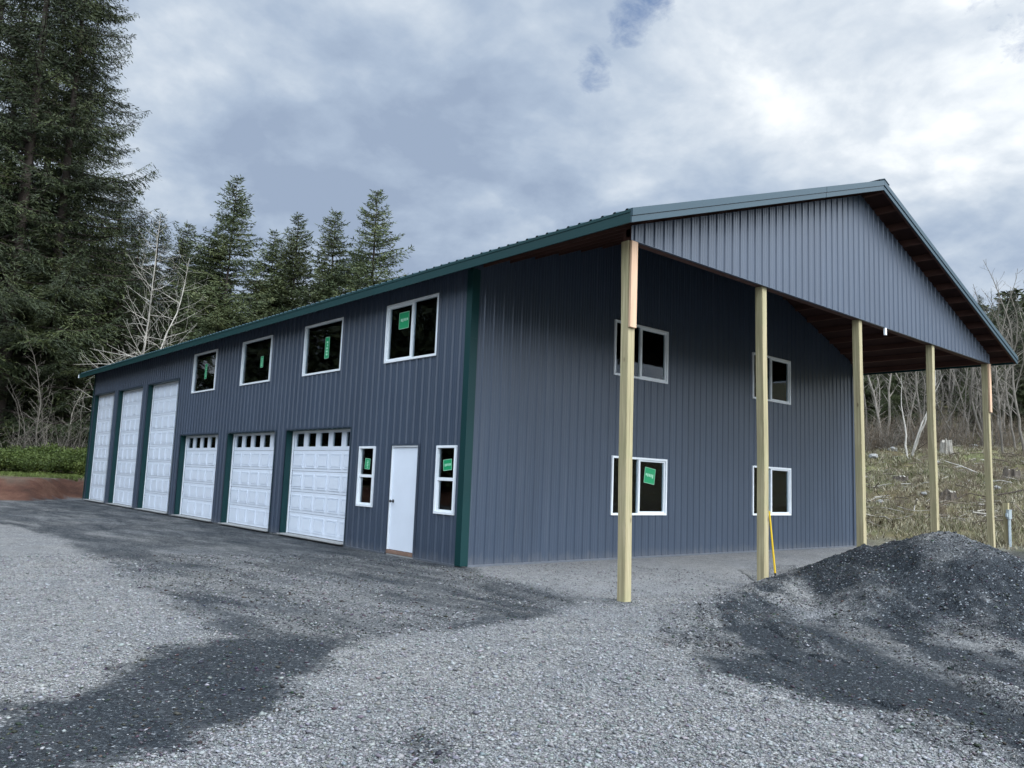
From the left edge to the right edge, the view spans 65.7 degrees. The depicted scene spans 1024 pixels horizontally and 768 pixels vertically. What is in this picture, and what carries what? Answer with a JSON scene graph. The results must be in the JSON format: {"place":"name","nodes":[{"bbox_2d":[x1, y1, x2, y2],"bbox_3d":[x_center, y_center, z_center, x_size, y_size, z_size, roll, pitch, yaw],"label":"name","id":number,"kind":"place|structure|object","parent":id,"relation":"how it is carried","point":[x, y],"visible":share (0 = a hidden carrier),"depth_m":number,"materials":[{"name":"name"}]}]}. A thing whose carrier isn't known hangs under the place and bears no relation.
{"place":"outdoors","nodes":[
{"label":"outdoors","id":0,"kind":"place"},
{"bbox_2d":[0,401,1023,767],"bbox_3d":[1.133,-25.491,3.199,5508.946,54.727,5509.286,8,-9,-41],"label":"ground","id":1,"kind":"structure","parent":0,"point":[46,517],"depth_m":7.31,"materials":[{"name":"gravel"}]},
{"bbox_2d":[0,445,24,470],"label":"hedge shrub","id":2,"kind":"object","parent":1,"relation":"on","point":[6,459],"visible":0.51,"depth_m":40.28,"materials":[{"name":"green plant"}]},
{"bbox_2d":[4,377,53,449],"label":"bare tree","id":3,"kind":"object","parent":1,"relation":"on","point":[29,430],"visible":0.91,"depth_m":42.82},
{"bbox_2d":[0,178,57,434],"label":"fir tree","id":4,"kind":"object","parent":1,"relation":"on","point":[8,264],"visible":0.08,"depth_m":51.69,"materials":[{"name":"green plant"}]},
{"bbox_2d":[0,225,63,468],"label":"fir tree","id":5,"kind":"object","parent":1,"relation":"on","point":[11,400],"visible":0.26,"depth_m":49.28,"materials":[{"name":"green plant"}]},
{"bbox_2d":[6,446,70,473],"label":"hedge shrub","id":6,"kind":"object","parent":1,"relation":"on","point":[17,454],"visible":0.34,"depth_m":40.10,"materials":[{"name":"green plant"}]},
{"bbox_2d":[7,446,76,472],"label":"hedge shrub","id":7,"kind":"object","parent":1,"relation":"on","point":[70,448],"visible":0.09,"depth_m":41.00,"materials":[{"name":"green plant"}]},
{"bbox_2d":[22,327,63,446],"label":"bare tree","id":8,"kind":"object","parent":1,"relation":"on","point":[39,408],"visible":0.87,"depth_m":43.55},
{"bbox_2d":[0,443,86,472],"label":"hedge shrub","id":9,"kind":"object","parent":1,"relation":"on","point":[43,448],"visible":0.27,"depth_m":40.69,"materials":[{"name":"green plant"}]},
{"bbox_2d":[0,1,90,391],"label":"fir tree","id":10,"kind":"object","parent":1,"relation":"on","point":[13,112],"visible":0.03,"depth_m":58.97,"materials":[{"name":"green plant"}]},
{"bbox_2d":[18,447,86,474],"bbox_3d":[-22.316,3.989,40.478,4.828,1.708,2.520,4,-7,-13],"label":"hedge shrub","id":11,"kind":"object","parent":1,"relation":"on","point":[68,461],"visible":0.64,"depth_m":39.85,"materials":[{"name":"green plant"}]},
{"bbox_2d":[20,419,86,471],"bbox_3d":[-24.868,3.366,42.422,3.403,3.148,2.568,1,-7,12],"label":"bare bush","id":12,"kind":"object","parent":1,"relation":"on","point":[51,437],"visible":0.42,"depth_m":42.14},
{"bbox_2d":[33,382,76,471],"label":"bare tree","id":13,"kind":"object","parent":1,"relation":"on","point":[48,421],"visible":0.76,"depth_m":42.79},
{"bbox_2d":[6,238,108,469],"bbox_3d":[-27.712,-1.711,49.406,6.753,15.411,6.526,5,-7,-20],"label":"fir tree","id":14,"kind":"object","parent":1,"relation":"on","point":[59,380],"visible":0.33,"depth_m":49.50,"materials":[{"name":"green plant"}]},
{"bbox_2d":[34,411,88,472],"bbox_3d":[-23.945,3.313,43.321,3.887,3.596,2.933,1,-7,12],"label":"bare bush","id":15,"kind":"object","parent":1,"relation":"on","point":[60,438],"visible":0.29,"depth_m":42.73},
{"bbox_2d":[38,453,86,471],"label":"hedge shrub","id":16,"kind":"object","parent":1,"relation":"on","point":[49,459],"visible":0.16,"depth_m":39.60,"materials":[{"name":"green plant"}]},
{"bbox_2d":[46,415,88,472],"bbox_3d":[-24.196,3.376,43.547,3.693,3.416,2.787,-2,-8,31],"label":"bare bush","id":17,"kind":"object","parent":1,"relation":"on","point":[68,434],"visible":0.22,"depth_m":43.05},
{"bbox_2d":[0,0,163,448],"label":"fir tree","id":18,"kind":"object","parent":1,"relation":"on","point":[53,334],"visible":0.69,"depth_m":49.48,"materials":[{"name":"green plant"}]},
{"bbox_2d":[11,0,160,433],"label":"fir tree","id":19,"kind":"object","parent":1,"relation":"on","point":[104,31],"visible":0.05,"depth_m":62.76,"materials":[{"name":"green plant"}]},
{"bbox_2d":[74,234,115,419],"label":"fir tree","id":20,"kind":"object","parent":1,"relation":"on","point":[95,265],"visible":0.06,"depth_m":56.52,"materials":[{"name":"green plant"}]},
{"bbox_2d":[0,0,193,448],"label":"fir tree","id":21,"kind":"object","parent":1,"relation":"on","point":[9,302],"visible":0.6,"depth_m":50.75,"materials":[{"name":"green plant"}]},
{"bbox_2d":[0,0,195,447],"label":"fir tree","id":22,"kind":"object","parent":1,"relation":"on","point":[79,235],"visible":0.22,"depth_m":53.93,"materials":[{"name":"green plant"}]},
{"bbox_2d":[65,245,150,437],"bbox_3d":[-26.756,-1.633,53.734,6.947,16.405,7.189,1,-7,13],"label":"fir tree","id":23,"kind":"object","parent":1,"relation":"on","point":[127,316],"visible":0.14,"depth_m":54.30,"materials":[{"name":"green plant"}]},
{"bbox_2d":[1,1,217,389],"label":"fir tree","id":24,"kind":"object","parent":1,"relation":"on","point":[110,216],"visible":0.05,"depth_m":56.64,"materials":[{"name":"green plant"}]},
{"bbox_2d":[91,180,156,405],"bbox_3d":[-30.738,-4.494,60.943,9.999,23.613,10.347,-2,-8,30],"label":"fir tree","id":25,"kind":"object","parent":1,"relation":"on","point":[119,216],"visible":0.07,"depth_m":62.30,"materials":[{"name":"green plant"}]},
{"bbox_2d":[83,209,169,413],"bbox_3d":[-28.028,-3.064,57.220,8.420,19.885,8.714,0,-7,15],"label":"fir tree","id":26,"kind":"object","parent":1,"relation":"on","point":[137,261],"visible":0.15,"depth_m":57.43,"materials":[{"name":"green plant"}]},
{"bbox_2d":[79,208,181,406],"bbox_3d":[-19.875,-1.840,43.193,5.999,14.835,6.593,0,-7,20],"label":"alder tree","id":27,"kind":"object","parent":1,"relation":"on","point":[147,330],"visible":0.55,"depth_m":41.99,"materials":[{"name":"grey plant"}]},
{"bbox_2d":[75,251,214,420],"bbox_3d":[-20.716,-0.965,44.184,6.593,14.607,5.999,3,-7,-10],"label":"alder tree","id":28,"kind":"object","parent":1,"relation":"on","point":[171,324],"visible":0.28,"depth_m":45.76,"materials":[{"name":"grey plant"}]},
{"bbox_2d":[136,214,173,324],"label":"fir tree","id":29,"kind":"object","parent":1,"relation":"on","point":[160,247],"visible":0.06,"depth_m":66.15,"materials":[{"name":"green plant"}]},
{"bbox_2d":[144,288,176,350],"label":"fir tree","id":30,"kind":"object","parent":1,"relation":"on","point":[163,310],"visible":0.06,"depth_m":61.44,"materials":[{"name":"green plant"}]},
{"bbox_2d":[151,237,192,350],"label":"fir tree","id":31,"kind":"object","parent":1,"relation":"on","point":[169,267],"visible":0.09,"depth_m":63.52,"materials":[{"name":"green plant"}]},
{"bbox_2d":[150,222,206,347],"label":"fir tree","id":32,"kind":"object","parent":1,"relation":"on","point":[187,234],"visible":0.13,"depth_m":63.49,"materials":[{"name":"green plant"}]},
{"bbox_2d":[148,226,242,352],"bbox_3d":[-23.079,-2.806,59.051,10.736,18.596,10.477,5,-8,-24],"label":"fir tree","id":33,"kind":"object","parent":1,"relation":"on","point":[194,281],"visible":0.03,"depth_m":58.76,"materials":[{"name":"green plant"}]},
{"bbox_2d":[136,174,274,354],"bbox_3d":[-18.269,-3.662,50.925,10.500,20.496,10.610,2,-7,-1],"label":"fir tree","id":34,"kind":"object","parent":1,"relation":"on","point":[228,315],"visible":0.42,"depth_m":51.13,"materials":[{"name":"green plant"}]},
{"bbox_2d":[232,263,284,325],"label":"fir tree","id":35,"kind":"object","parent":1,"relation":"on","point":[260,280],"visible":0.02,"depth_m":53.36,"materials":[{"name":"green plant"}]},
{"bbox_2d":[249,229,293,312],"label":"fir tree","id":36,"kind":"object","parent":1,"relation":"on","point":[276,243],"visible":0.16,"depth_m":55.02,"materials":[{"name":"green plant"}]},
{"bbox_2d":[250,235,309,312],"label":"fir tree","id":37,"kind":"object","parent":1,"relation":"on","point":[290,244],"visible":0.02,"depth_m":57.78,"materials":[{"name":"green plant"}]},
{"bbox_2d":[247,212,321,316],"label":"fir tree","id":38,"kind":"object","parent":1,"relation":"on","point":[292,300],"visible":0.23,"depth_m":55.20,"materials":[{"name":"green plant"}]},
{"bbox_2d":[284,207,359,310],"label":"fir tree","id":39,"kind":"object","parent":1,"relation":"on","point":[334,274],"visible":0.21,"depth_m":54.26,"materials":[{"name":"green plant"}]},
{"bbox_2d":[309,189,414,301],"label":"fir tree","id":40,"kind":"object","parent":1,"relation":"on","point":[364,270],"visible":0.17,"depth_m":52.50,"materials":[{"name":"green plant"}]},
{"bbox_2d":[0,530,1023,767],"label":"loose stones","id":41,"kind":"object","parent":1,"relation":"on","point":[865,758],"visible":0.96,"depth_m":5.87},
{"bbox_2d":[0,430,1023,550],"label":"grass","id":42,"kind":"structure","parent":1,"relation":"on","point":[908,527],"depth_m":34.11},
{"bbox_2d":[78,178,1017,601],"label":"pole barn","id":43,"kind":"structure","parent":1,"relation":"on","point":[662,380],"depth_m":17.22,"materials":[{"name":"metal"}]},
{"bbox_2d":[82,390,114,502],"bbox_3d":[-16.726,2.551,32.336,0.380,4.425,3.040,8,-9,-41],"label":"garage door","id":44,"kind":"structure","parent":43,"relation":"in","point":[97,464],"depth_m":32.91,"materials":[{"name":"metal"}]},
{"bbox_2d":[106,385,142,507],"bbox_3d":[-14.336,2.325,29.607,0.380,4.405,3.190,8,-9,-41],"label":"garage door","id":45,"kind":"structure","parent":43,"relation":"in","point":[128,410],"depth_m":30.13,"materials":[{"name":"metal"}]},
{"bbox_2d":[135,377,179,513],"bbox_3d":[-11.882,2.083,26.808,0.380,4.405,3.250,8,-9,-41],"label":"garage door","id":46,"kind":"structure","parent":43,"relation":"in","point":[158,446],"depth_m":27.23,"materials":[{"name":"metal"}]},
{"bbox_2d":[171,432,218,521],"bbox_3d":[-9.416,2.758,23.841,0.380,2.545,3.260,8,-9,-41],"label":"garage door","id":47,"kind":"structure","parent":43,"relation":"in","point":[198,452],"depth_m":24.21,"materials":[{"name":"metal"}]},
{"bbox_2d":[191,349,217,393],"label":"window","id":48,"kind":"structure","parent":43,"relation":"in","point":[205,363],"depth_m":24.23,"materials":[{"name":"glass"}]},
{"bbox_2d":[218,429,275,531],"bbox_3d":[-6.926,2.512,21.001,0.380,2.545,3.190,8,-9,-41],"label":"garage door","id":49,"kind":"structure","parent":43,"relation":"in","point":[243,452],"depth_m":21.30,"materials":[{"name":"metal"}]},
{"bbox_2d":[239,335,273,385],"bbox_3d":[-6.804,-0.602,21.364,0.238,1.260,1.940,8,-9,-41],"label":"window","id":50,"kind":"structure","parent":43,"relation":"in","point":[256,360],"depth_m":21.36,"materials":[{"name":"glass"}]},
{"bbox_2d":[276,425,351,544],"bbox_3d":[-4.469,2.270,18.198,0.380,2.545,3.220,8,-9,-41],"label":"garage door","id":51,"kind":"structure","parent":43,"relation":"in","point":[331,448],"depth_m":18.41,"materials":[{"name":"metal"}]},
{"bbox_2d":[302,317,343,376],"bbox_3d":[-4.344,-0.835,18.556,0.238,1.260,1.900,8,-9,-41],"label":"window","id":52,"kind":"structure","parent":43,"relation":"in","point":[322,341],"depth_m":18.55,"materials":[{"name":"glass"}]},
{"bbox_2d":[355,446,375,506],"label":"window","id":53,"kind":"structure","parent":43,"relation":"in","point":[367,454],"depth_m":16.49,"materials":[{"name":"white plastic"}]},
{"bbox_2d":[384,443,418,558],"bbox_3d":[-2.088,2.250,15.363,0.206,2.190,1.020,8,-9,-41],"label":"entry door","id":54,"kind":"structure","parent":43,"relation":"in","point":[405,457],"depth_m":15.38,"materials":[{"name":"white plastic"}]},
{"bbox_2d":[384,293,438,363],"bbox_3d":[-1.930,-1.068,15.802,0.238,1.250,1.880,8,-9,-41],"label":"window","id":55,"kind":"structure","parent":43,"relation":"in","point":[411,325],"depth_m":15.75,"materials":[{"name":"glass"}]},
{"bbox_2d":[433,445,457,514],"bbox_3d":[-1.137,1.744,14.415,0.238,1.280,0.640,8,-9,-41],"label":"window","id":56,"kind":"structure","parent":43,"relation":"in","point":[446,455],"depth_m":14.40,"materials":[{"name":"white plastic"}]},
{"bbox_2d":[610,456,666,514],"bbox_3d":[2.682,2.206,17.110,1.870,1.270,0.238,8,-9,-41],"label":"window","id":57,"kind":"structure","parent":43,"relation":"in","point":[649,475],"depth_m":17.21,"materials":[{"name":"white plastic"}]},
{"bbox_2d":[613,319,668,383],"bbox_3d":[2.788,-0.682,17.453,1.850,1.230,0.238,8,-9,-41],"label":"window","id":58,"kind":"structure","parent":43,"relation":"in","point":[651,345],"depth_m":17.56,"materials":[{"name":"glass"}]},
{"bbox_2d":[752,352,790,404],"bbox_3d":[6.764,-0.120,20.889,1.880,1.230,0.238,8,-9,-41],"label":"window","id":59,"kind":"structure","parent":43,"relation":"in","point":[778,370],"depth_m":21.04,"materials":[{"name":"glass"}]},
{"bbox_2d":[752,466,790,514],"bbox_3d":[6.650,2.772,20.539,1.880,1.280,0.238,8,-9,-41],"label":"window","id":60,"kind":"structure","parent":43,"relation":"in","point":[779,478],"depth_m":20.70,"materials":[{"name":"white plastic"}]},
{"bbox_2d":[769,511,775,575],"bbox_3d":[4.447,2.739,13.532,0.140,1.132,0.037,4,-7,-11],"label":"pole","id":61,"kind":"object","parent":43,"relation":"attached to","point":[772,544],"visible":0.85,"depth_m":13.52,"materials":[{"name":"yellow paint"}]},
{"bbox_2d":[626,531,1023,767],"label":"gravel pile","id":62,"kind":"object","parent":1,"relation":"on","point":[1001,568],"visible":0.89,"depth_m":10.09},
{"bbox_2d":[864,374,886,434],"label":"fir tree","id":63,"kind":"object","parent":1,"relation":"on","point":[869,393],"visible":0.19,"depth_m":57.63,"materials":[{"name":"green plant"}]},
{"bbox_2d":[867,374,897,443],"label":"bare tree","id":64,"kind":"object","parent":1,"relation":"on","point":[879,406],"visible":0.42,"depth_m":53.87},
{"bbox_2d":[864,415,901,450],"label":"bare bush","id":65,"kind":"object","parent":1,"relation":"on","point":[878,446],"visible":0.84,"depth_m":47.79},
{"bbox_2d":[867,373,900,436],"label":"bare tree","id":66,"kind":"object","parent":1,"relation":"on","point":[888,400],"visible":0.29,"depth_m":51.27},
{"bbox_2d":[874,420,905,448],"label":"bare bush","id":67,"kind":"object","parent":1,"relation":"on","point":[893,444],"visible":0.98,"depth_m":47.48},
{"bbox_2d":[875,416,915,448],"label":"bare bush","id":68,"kind":"object","parent":1,"relation":"on","point":[901,437],"visible":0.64,"depth_m":47.87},
{"bbox_2d":[867,372,924,440],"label":"fir tree","id":69,"kind":"object","parent":1,"relation":"on","point":[895,399],"visible":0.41,"depth_m":54.69,"materials":[{"name":"green plant"}]},
{"bbox_2d":[895,371,922,437],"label":"bare tree","id":70,"kind":"object","parent":1,"relation":"on","point":[910,397],"visible":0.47,"depth_m":51.48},
{"bbox_2d":[896,371,924,436],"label":"bare tree","id":71,"kind":"object","parent":1,"relation":"on","point":[917,396],"visible":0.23,"depth_m":51.94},
{"bbox_2d":[886,371,938,439],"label":"fir tree","id":72,"kind":"object","parent":1,"relation":"on","point":[920,389],"visible":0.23,"depth_m":54.82,"materials":[{"name":"green plant"}]},
{"bbox_2d":[890,402,942,446],"bbox_3d":[25.464,2.601,49.483,3.411,3.156,2.574,-3,-9,37],"label":"bare bush","id":73,"kind":"object","parent":1,"relation":"on","point":[909,443],"visible":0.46,"depth_m":49.46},
{"bbox_2d":[898,370,941,455],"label":"forked tree","id":74,"kind":"object","parent":1,"relation":"on","point":[917,437],"visible":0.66,"depth_m":43.70,"materials":[{"name":"grey wood"}]},
{"bbox_2d":[893,371,948,442],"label":"bare tree","id":75,"kind":"object","parent":1,"relation":"on","point":[917,404],"visible":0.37,"depth_m":50.83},
{"bbox_2d":[899,411,944,448],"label":"bare bush","id":76,"kind":"object","parent":1,"relation":"on","point":[916,433],"visible":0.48,"depth_m":48.10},
{"bbox_2d":[900,403,951,442],"bbox_3d":[25.401,2.706,48.687,2.768,2.973,3.148,-1,-8,27],"label":"bare bush","id":77,"kind":"object","parent":1,"relation":"on","point":[936,429],"visible":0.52,"depth_m":48.04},
{"bbox_2d":[935,371,945,429],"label":"bare tree","id":78,"kind":"object","parent":1,"relation":"on","point":[942,394],"visible":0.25,"depth_m":58.79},
{"bbox_2d":[911,408,973,441],"bbox_3d":[27.341,2.734,50.162,3.059,2.888,2.689,4,-7,-16],"label":"bare bush","id":79,"kind":"object","parent":1,"relation":"on","point":[949,428],"visible":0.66,"depth_m":50.38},
{"bbox_2d":[865,430,1023,524],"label":"logging debris","id":80,"kind":"object","parent":1,"relation":"on","point":[977,512],"visible":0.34,"depth_m":33.51,"materials":[{"name":"brown plant"}]},
{"bbox_2d":[919,368,970,438],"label":"bare tree","id":81,"kind":"object","parent":1,"relation":"on","point":[947,398],"visible":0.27,"depth_m":54.60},
{"bbox_2d":[939,438,953,453],"bbox_3d":[24.311,3.622,44.348,0.918,1.170,0.901,8,-9,-41],"label":"tree stump","id":82,"kind":"object","parent":1,"relation":"on","point":[947,444],"visible":0.69,"depth_m":44.13,"materials":[{"name":"grey wood"}]},
{"bbox_2d":[937,369,956,427],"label":"bare tree","id":83,"kind":"object","parent":1,"relation":"on","point":[949,394],"visible":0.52,"depth_m":59.52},
{"bbox_2d":[939,489,958,500],"bbox_3d":[18.163,4.690,32.947,0.965,0.606,0.877,8,-9,-41],"label":"tree stump","id":84,"kind":"object","parent":1,"relation":"on","point":[949,492],"visible":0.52,"depth_m":32.76,"materials":[{"name":"grey wood"}]},
{"bbox_2d":[936,368,963,405],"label":"fir tree","id":85,"kind":"object","parent":1,"relation":"on","point":[946,378],"visible":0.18,"depth_m":69.38,"materials":[{"name":"green plant"}]},
{"bbox_2d":[943,369,957,419],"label":"bare tree","id":86,"kind":"object","parent":1,"relation":"on","point":[949,385],"visible":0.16,"depth_m":63.29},
{"bbox_2d":[922,368,981,442],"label":"bare tree","id":87,"kind":"object","parent":1,"relation":"on","point":[964,411],"visible":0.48,"depth_m":52.14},
{"bbox_2d":[949,369,980,440],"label":"bare tree","id":88,"kind":"object","parent":1,"relation":"on","point":[964,398],"visible":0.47,"depth_m":54.10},
{"bbox_2d":[946,367,1001,430],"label":"fir tree","id":89,"kind":"object","parent":1,"relation":"on","point":[968,405],"visible":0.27,"depth_m":56.48,"materials":[{"name":"green plant"}]},
{"bbox_2d":[959,285,999,443],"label":"bare tree","id":90,"kind":"object","parent":1,"relation":"on","point":[973,407],"visible":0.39,"depth_m":51.66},
{"bbox_2d":[964,293,995,434],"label":"bare tree","id":91,"kind":"object","parent":1,"relation":"on","point":[978,412],"visible":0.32,"depth_m":54.15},
{"bbox_2d":[939,288,1023,388],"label":"distant wood","id":92,"kind":"object","parent":1,"relation":"on","point":[1005,303],"depth_m":85.92,"materials":[{"name":"brown wood"}]},
{"bbox_2d":[966,325,1007,438],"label":"bare tree","id":93,"kind":"object","parent":1,"relation":"on","point":[978,409],"visible":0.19,"depth_m":53.04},
{"bbox_2d":[970,366,1010,430],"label":"fir tree","id":94,"kind":"object","parent":1,"relation":"on","point":[992,399],"visible":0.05,"depth_m":56.12,"materials":[{"name":"green plant"}]},
{"bbox_2d":[970,280,1018,452],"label":"bare tree","id":95,"kind":"object","parent":1,"relation":"on","point":[999,417],"visible":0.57,"depth_m":45.42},
{"bbox_2d":[967,411,1021,446],"bbox_3d":[29.087,2.958,47.812,2.871,2.656,2.167,0,-7,20],"label":"bare bush","id":96,"kind":"object","parent":1,"relation":"on","point":[991,433],"visible":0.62,"depth_m":47.61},
{"bbox_2d":[969,268,1022,443],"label":"bare tree","id":97,"kind":"object","parent":1,"relation":"on","point":[997,379],"visible":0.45,"depth_m":50.37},
{"bbox_2d":[988,306,1006,371],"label":"fir tree","id":98,"kind":"object","parent":1,"relation":"on","point":[993,322],"visible":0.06,"depth_m":67.77,"materials":[{"name":"green plant"}]},
{"bbox_2d":[974,287,1023,442],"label":"bare tree","id":99,"kind":"object","parent":1,"relation":"on","point":[1001,395],"visible":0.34,"depth_m":50.75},
{"bbox_2d":[983,260,1023,452],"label":"bare tree","id":100,"kind":"object","parent":1,"relation":"on","point":[1017,411],"visible":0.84,"depth_m":45.03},
{"bbox_2d":[985,293,1023,450],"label":"bare tree","id":101,"kind":"object","parent":1,"relation":"on","point":[1010,416],"visible":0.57,"depth_m":46.88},
{"bbox_2d":[1003,503,1011,546],"bbox_3d":[14.810,4.349,23.726,0.420,1.580,0.225,8,-9,-41],"label":"meter post","id":102,"kind":"object","parent":1,"relation":"on","point":[1007,515],"visible":0.84,"depth_m":23.77,"materials":[{"name":"grey metal"}]},
{"bbox_2d":[991,325,1023,435],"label":"bare tree","id":103,"kind":"object","parent":1,"relation":"on","point":[1010,393],"visible":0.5,"depth_m":52.88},
{"bbox_2d":[991,412,1023,446],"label":"bare bush","id":104,"kind":"object","parent":1,"relation":"on","point":[1002,428],"visible":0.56,"depth_m":49.27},
{"bbox_2d":[995,416,1023,446],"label":"bare bush","id":105,"kind":"object","parent":1,"relation":"on","point":[1009,440],"visible":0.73,"depth_m":48.50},
{"bbox_2d":[1000,293,1023,353],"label":"fir tree","id":106,"kind":"object","parent":1,"relation":"on","point":[1016,308],"visible":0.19,"depth_m":64.50,"materials":[{"name":"green plant"}]},
{"bbox_2d":[1001,467,1022,479],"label":"tree stump","id":107,"kind":"object","parent":1,"relation":"on","point":[1013,472],"visible":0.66,"depth_m":35.85,"materials":[{"name":"grey wood"}]},
{"bbox_2d":[1001,329,1023,433],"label":"fir tree","id":108,"kind":"object","parent":1,"relation":"on","point":[1016,377],"visible":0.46,"depth_m":55.66,"materials":[{"name":"green plant"}]},
{"bbox_2d":[1005,346,1023,428],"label":"fir tree","id":109,"kind":"object","parent":1,"relation":"on","point":[1017,398],"visible":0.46,"depth_m":55.42,"materials":[{"name":"green plant"}]},
{"bbox_2d":[0,0,1023,317],"label":"sky","id":110,"kind":"structure","parent":0,"point":[483,125],"materials":[{"name":"grey"}]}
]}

